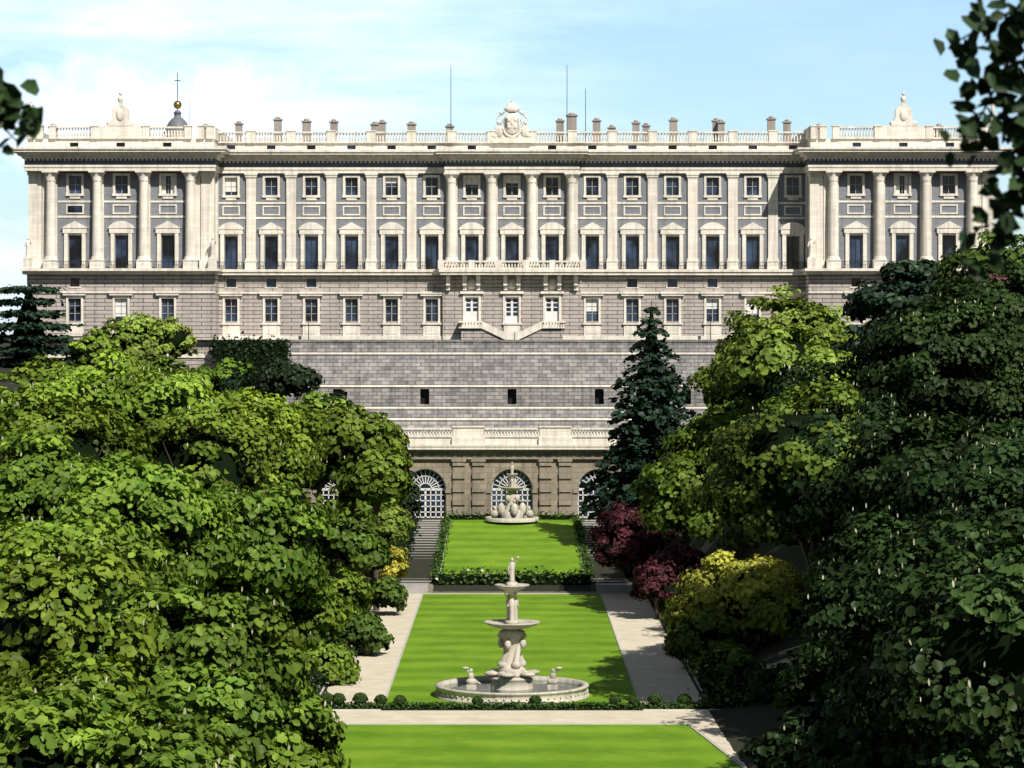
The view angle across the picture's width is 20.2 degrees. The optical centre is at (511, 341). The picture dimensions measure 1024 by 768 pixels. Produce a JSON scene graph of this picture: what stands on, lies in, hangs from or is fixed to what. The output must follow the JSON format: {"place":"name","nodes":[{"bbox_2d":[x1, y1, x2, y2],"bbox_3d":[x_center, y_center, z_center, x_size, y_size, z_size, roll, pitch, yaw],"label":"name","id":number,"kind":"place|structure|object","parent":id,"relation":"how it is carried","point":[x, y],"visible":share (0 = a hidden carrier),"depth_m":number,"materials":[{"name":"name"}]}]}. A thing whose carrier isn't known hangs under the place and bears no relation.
{"place":"outdoors","nodes":[
{"label":"outdoors","id":0,"kind":"place"},
{"bbox_2d":[0,343,842,767],"bbox_3d":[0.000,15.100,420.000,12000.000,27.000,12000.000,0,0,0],"label":"hedge","id":1,"kind":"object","parent":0,"point":[740,727],"depth_m":285.28,"materials":[{"name":"plant"}]},
{"bbox_2d":[282,340,722,517],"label":"retaining wall","id":2,"kind":"structure","parent":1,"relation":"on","point":[475,418],"depth_m":411.85,"materials":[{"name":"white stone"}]},
{"bbox_2d":[0,251,1023,767],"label":"foliage","id":3,"kind":"object","parent":1,"relation":"on","point":[970,647],"visible":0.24,"depth_m":216.58,"materials":[{"name":"green plant"}]},
{"bbox_2d":[12,73,1012,370],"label":"palace","id":4,"kind":"structure","parent":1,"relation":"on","point":[500,233],"depth_m":419.32,"materials":[{"name":"white stone"}]},
{"bbox_2d":[312,520,746,767],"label":"lawn","id":5,"kind":"structure","parent":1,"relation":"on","point":[605,641],"depth_m":248.00,"materials":[{"name":"green plant"}]},
{"bbox_2d":[485,462,538,522],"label":"fountain tritones","id":6,"kind":"object","parent":5,"relation":"on","point":[511,512],"visible":1,"depth_m":387.72,"materials":[{"name":"stone"}]},
{"bbox_2d":[435,556,588,703],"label":"fountain conchas","id":7,"kind":"object","parent":5,"relation":"on","point":[511,678],"visible":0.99,"depth_m":231.10,"materials":[{"name":"stone"}]},
{"bbox_2d":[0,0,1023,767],"bbox_3d":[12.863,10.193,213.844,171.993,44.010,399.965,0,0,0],"label":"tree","id":8,"kind":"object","parent":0,"point":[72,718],"depth_m":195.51,"materials":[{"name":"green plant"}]},
{"bbox_2d":[0,293,1023,767],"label":"tree blossom candles","id":9,"kind":"object","parent":8,"relation":"on","point":[412,479],"visible":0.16,"depth_m":175.28,"materials":[{"name":"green plant"}]},
{"bbox_2d":[0,0,1023,334],"label":"sky","id":10,"kind":"structure","parent":0,"point":[431,64],"materials":[{"name":"blue"}]}
]}

